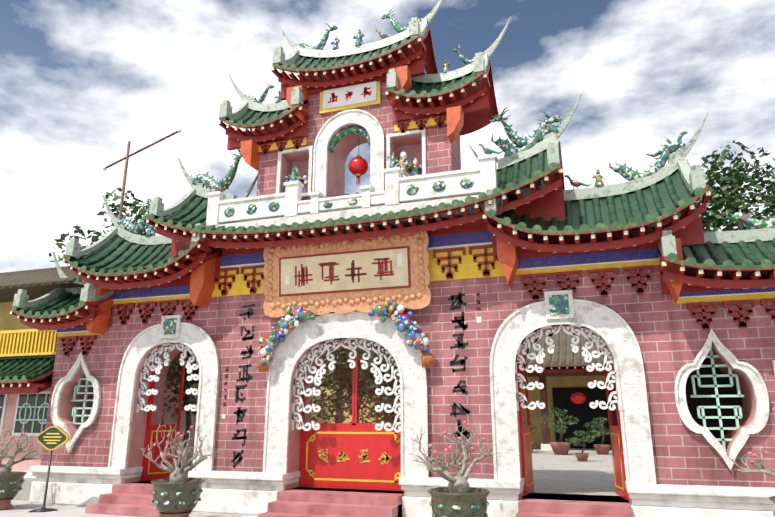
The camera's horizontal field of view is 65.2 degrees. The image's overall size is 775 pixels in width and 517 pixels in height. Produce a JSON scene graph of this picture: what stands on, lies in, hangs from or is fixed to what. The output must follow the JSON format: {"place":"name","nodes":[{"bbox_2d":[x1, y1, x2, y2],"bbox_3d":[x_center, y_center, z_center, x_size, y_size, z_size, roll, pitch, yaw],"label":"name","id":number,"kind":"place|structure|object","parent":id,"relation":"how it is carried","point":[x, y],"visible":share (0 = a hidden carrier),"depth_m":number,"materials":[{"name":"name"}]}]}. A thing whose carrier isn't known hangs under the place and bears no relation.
{"place":"outdoors","nodes":[
{"label":"outdoors","id":0,"kind":"place"},
{"bbox_2d":[0,500,257,516],"bbox_3d":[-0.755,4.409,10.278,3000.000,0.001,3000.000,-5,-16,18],"label":"ground","id":1,"kind":"structure","parent":0,"point":[21,508],"depth_m":10.80,"materials":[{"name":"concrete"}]},
{"bbox_2d":[29,426,69,512],"bbox_3d":[-6.329,3.899,11.279,0.751,1.503,0.447,-5,-16,18],"label":"sign","id":2,"kind":"object","parent":1,"relation":"on","point":[51,438],"visible":1,"depth_m":11.38,"materials":[{"name":"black metal"}]},
{"bbox_2d":[85,480,631,516],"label":"steps","id":3,"kind":"structure","parent":1,"relation":"on","point":[131,499],"depth_m":9.87,"materials":[{"name":"stone"}]},
{"bbox_2d":[0,407,774,516],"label":"potted plants","id":4,"kind":"object","parent":1,"relation":"on","point":[178,492],"visible":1,"depth_m":9.44,"materials":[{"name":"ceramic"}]},
{"bbox_2d":[29,465,774,516],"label":"plinths","id":5,"kind":"object","parent":1,"relation":"on","point":[240,492],"visible":0.77,"depth_m":9.87,"materials":[{"name":"stone"}]},
{"bbox_2d":[166,349,198,467],"bbox_3d":[-5.084,3.245,14.785,2.470,3.747,2.770,-5,-16,18],"label":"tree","id":6,"kind":"object","parent":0,"point":[188,413],"depth_m":14.80,"materials":[{"name":"green plant"}]},
{"bbox_2d":[311,395,323,422],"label":"side walls","id":7,"kind":"structure","parent":0,"point":[313,415],"depth_m":41.52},
{"bbox_2d":[13,448,629,502],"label":"courtyard","id":8,"kind":"structure","parent":0,"point":[566,475],"depth_m":12.63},
{"bbox_2d":[0,300,198,477],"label":"neighbour house","id":9,"kind":"structure","parent":8,"relation":"on","point":[19,340],"depth_m":13.62,"materials":[{"name":"yellow paint"}]},
{"bbox_2d":[0,358,54,393],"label":"awning","id":10,"kind":"object","parent":9,"relation":"attached to","point":[23,376],"visible":0.85,"depth_m":12.99,"materials":[{"name":"green tile"}]},
{"bbox_2d":[0,279,86,301],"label":"background building roof","id":11,"kind":"structure","parent":9,"relation":"on","point":[7,294],"depth_m":14.12,"materials":[{"name":"tile"}]},
{"bbox_2d":[0,266,76,288],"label":"old roof tiles","id":12,"kind":"object","parent":11,"relation":"on","point":[28,278],"visible":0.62,"depth_m":15.44,"materials":[{"name":"brown tile"}]},
{"bbox_2d":[49,187,166,276],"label":"tree leaves","id":13,"kind":"object","parent":8,"relation":"on","point":[142,210],"depth_m":19.09,"materials":[{"name":"green plant"}]},
{"bbox_2d":[102,129,180,219],"bbox_3d":[-7.036,1.057,16.192,2.620,9.520,0.120,-5,-16,18],"label":"flag pole","id":14,"kind":"object","parent":8,"relation":"on","point":[125,171],"visible":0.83,"depth_m":17.22,"materials":[{"name":"brown wood"}]},
{"bbox_2d":[163,344,399,422],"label":"gate bushes","id":15,"kind":"object","parent":8,"relation":"on","point":[381,397],"depth_m":16.09,"materials":[{"name":"green plant"}]},
{"bbox_2d":[313,358,387,422],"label":"hall","id":16,"kind":"structure","parent":8,"relation":"on","point":[328,412],"depth_m":42.26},
{"bbox_2d":[314,343,397,422],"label":"tree leaves","id":17,"kind":"object","parent":8,"relation":"on","point":[341,362],"depth_m":16.67,"materials":[{"name":"green plant"}]},
{"bbox_2d":[351,343,399,400],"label":"tree leaves","id":18,"kind":"object","parent":8,"relation":"on","point":[371,351],"depth_m":17.05,"materials":[{"name":"green plant"}]},
{"bbox_2d":[40,265,774,504],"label":"wall","id":19,"kind":"structure","parent":8,"relation":"on","point":[671,337],"depth_m":10.26,"materials":[{"name":"pink brick"}]},
{"bbox_2d":[10,252,133,330],"bbox_3d":[-6.632,0.726,13.790,2.900,2.084,2.504,-5,-16,18],"label":"roof","id":20,"kind":"object","parent":19,"relation":"on","point":[50,310],"visible":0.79,"depth_m":12.75,"materials":[{"name":"green tile"}]},
{"bbox_2d":[63,174,257,290],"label":"roof","id":21,"kind":"structure","parent":19,"relation":"on","point":[111,255],"depth_m":12.65,"materials":[{"name":"green tile"}]},
{"bbox_2d":[263,230,430,317],"bbox_3d":[-0.824,0.238,11.176,3.300,1.560,0.088,-5,-10,18],"label":"signboard","id":22,"kind":"object","parent":19,"relation":"attached to","point":[350,276],"visible":0.85,"depth_m":11.09,"materials":[{"name":"orange paint"}]},
{"bbox_2d":[222,87,480,467],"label":"chinese characters","id":23,"kind":"object","parent":19,"relation":"attached to","point":[459,345],"visible":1,"depth_m":11.15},
{"bbox_2d":[146,93,581,260],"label":"roof","id":24,"kind":"structure","parent":19,"relation":"on","point":[530,168],"depth_m":10.93,"materials":[{"name":"green tile"}]},
{"bbox_2d":[205,81,502,241],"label":"arch trim","id":25,"kind":"structure","parent":24,"relation":"on","point":[350,114],"depth_m":11.90,"materials":[{"name":"white paint"}]},
{"bbox_2d":[218,73,329,149],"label":"roof tower","id":26,"kind":"structure","parent":25,"relation":"on","point":[269,122],"depth_m":12.69,"materials":[{"name":"green tile"}]},
{"bbox_2d":[329,126,369,152],"bbox_3d":[-0.724,-2.430,12.195,1.021,0.501,0.170,-5,-16,18],"label":"garland","id":27,"kind":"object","parent":25,"relation":"attached to","point":[345,131],"depth_m":12.20,"materials":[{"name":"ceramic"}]},
{"bbox_2d":[206,154,497,225],"bbox_3d":[-0.829,-1.185,11.540,5.880,0.700,0.460,-5,-16,18],"label":"balustrade","id":28,"kind":"object","parent":25,"relation":"on","point":[399,189],"visible":1,"depth_m":11.18,"materials":[{"name":"stone"}]},
{"bbox_2d":[271,0,442,100],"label":"top roof","id":29,"kind":"structure","parent":25,"relation":"on","point":[411,48],"depth_m":12.56,"materials":[{"name":"green tile"}]},
{"bbox_2d":[348,149,368,184],"bbox_3d":[-0.593,-2.016,12.421,0.420,1.080,0.409,-5,-16,18],"label":"lantern","id":30,"kind":"object","parent":25,"relation":"hanging from","point":[358,166],"visible":1,"depth_m":12.25,"materials":[{"name":"red paper"}]},
{"bbox_2d":[382,17,510,135],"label":"roof tower","id":31,"kind":"structure","parent":25,"relation":"on","point":[469,89],"depth_m":11.70,"materials":[{"name":"red wood"}]},
{"bbox_2d":[75,8,774,372],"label":"ornaments","id":32,"kind":"object","parent":24,"relation":"on","point":[415,336],"visible":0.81,"depth_m":11.23,"materials":[{"name":"ceramic"}]},
{"bbox_2d":[136,324,618,432],"bbox_3d":[-0.717,2.235,10.973,9.214,1.756,0.040,-5,-16,18],"label":"scrollwork","id":33,"kind":"object","parent":19,"relation":"attached to","point":[151,357],"visible":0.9,"depth_m":10.87,"materials":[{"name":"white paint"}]},
{"bbox_2d":[140,343,628,499],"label":"doors","id":34,"kind":"structure","parent":19,"relation":"attached to","point":[354,454],"depth_m":11.03,"materials":[{"name":"red paint"}]},
{"bbox_2d":[50,290,768,484],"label":"frames","id":35,"kind":"structure","parent":19,"relation":"attached to","point":[612,328],"depth_m":10.20,"materials":[{"name":"white stone"}]},
{"bbox_2d":[57,223,774,355],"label":"bands","id":36,"kind":"object","parent":19,"relation":"attached to","point":[461,256],"visible":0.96,"depth_m":10.64,"materials":[{"name":"yellow paint"}]},
{"bbox_2d":[468,109,710,260],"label":"roof","id":37,"kind":"structure","parent":19,"relation":"on","point":[616,217],"depth_m":9.91,"materials":[{"name":"green tile"}]},
{"bbox_2d":[647,223,774,293],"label":"roof","id":38,"kind":"object","parent":19,"relation":"on","point":[731,260],"visible":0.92,"depth_m":9.15,"materials":[{"name":"green tile"}]},
{"bbox_2d":[383,365,617,450],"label":"hall","id":39,"kind":"structure","parent":8,"relation":"on","point":[573,394],"depth_m":26.60,"materials":[{"name":"yellow wood"}]},
{"bbox_2d":[361,331,612,372],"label":"roof","id":40,"kind":"structure","parent":39,"relation":"on","point":[563,354],"depth_m":25.49,"materials":[{"name":"tile"}]},
{"bbox_2d":[531,442,609,461],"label":"plant pots","id":41,"kind":"object","parent":8,"relation":"on","point":[560,448],"visible":0.54,"depth_m":21.27,"materials":[{"name":"brown ceramic"}]},
{"bbox_2d":[523,408,609,452],"bbox_3d":[6.983,5.712,20.399,6.390,1.426,5.938,-5,-16,18],"label":"topiary","id":42,"kind":"object","parent":41,"relation":"in","point":[576,440],"depth_m":21.53,"materials":[{"name":"green plant"}]},
{"bbox_2d":[691,140,774,230],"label":"tree leaves","id":43,"kind":"object","parent":8,"relation":"on","point":[716,219],"depth_m":11.49,"materials":[{"name":"green plant"}]},
{"bbox_2d":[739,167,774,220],"bbox_3d":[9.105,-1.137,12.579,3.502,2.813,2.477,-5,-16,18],"label":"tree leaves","id":44,"kind":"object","parent":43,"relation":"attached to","point":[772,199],"visible":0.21,"depth_m":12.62,"materials":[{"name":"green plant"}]},
{"bbox_2d":[312,344,352,422],"bbox_3d":[-1.945,3.472,19.021,3.449,5.484,4.166,-5,-16,18],"label":"tree trunk","id":45,"kind":"object","parent":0,"point":[341,412],"depth_m":18.79,"materials":[{"name":"plant"}]},
{"bbox_2d":[256,71,460,219],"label":"tower","id":46,"kind":"structure","parent":0,"point":[443,153],"depth_m":12.29,"materials":[{"name":"pink brick"}]},
{"bbox_2d":[241,65,463,170],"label":"brackets","id":47,"kind":"object","parent":46,"relation":"attached to","point":[452,119],"visible":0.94,"depth_m":11.74,"materials":[{"name":"orange wood"}]},
{"bbox_2d":[374,401,399,422],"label":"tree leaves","id":48,"kind":"object","parent":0,"point":[386,417],"depth_m":12.62,"materials":[{"name":"green plant"}]},
{"bbox_2d":[0,0,774,272],"label":"sky","id":49,"kind":"structure","parent":0,"point":[81,80],"materials":[{"name":"white"}]}
]}

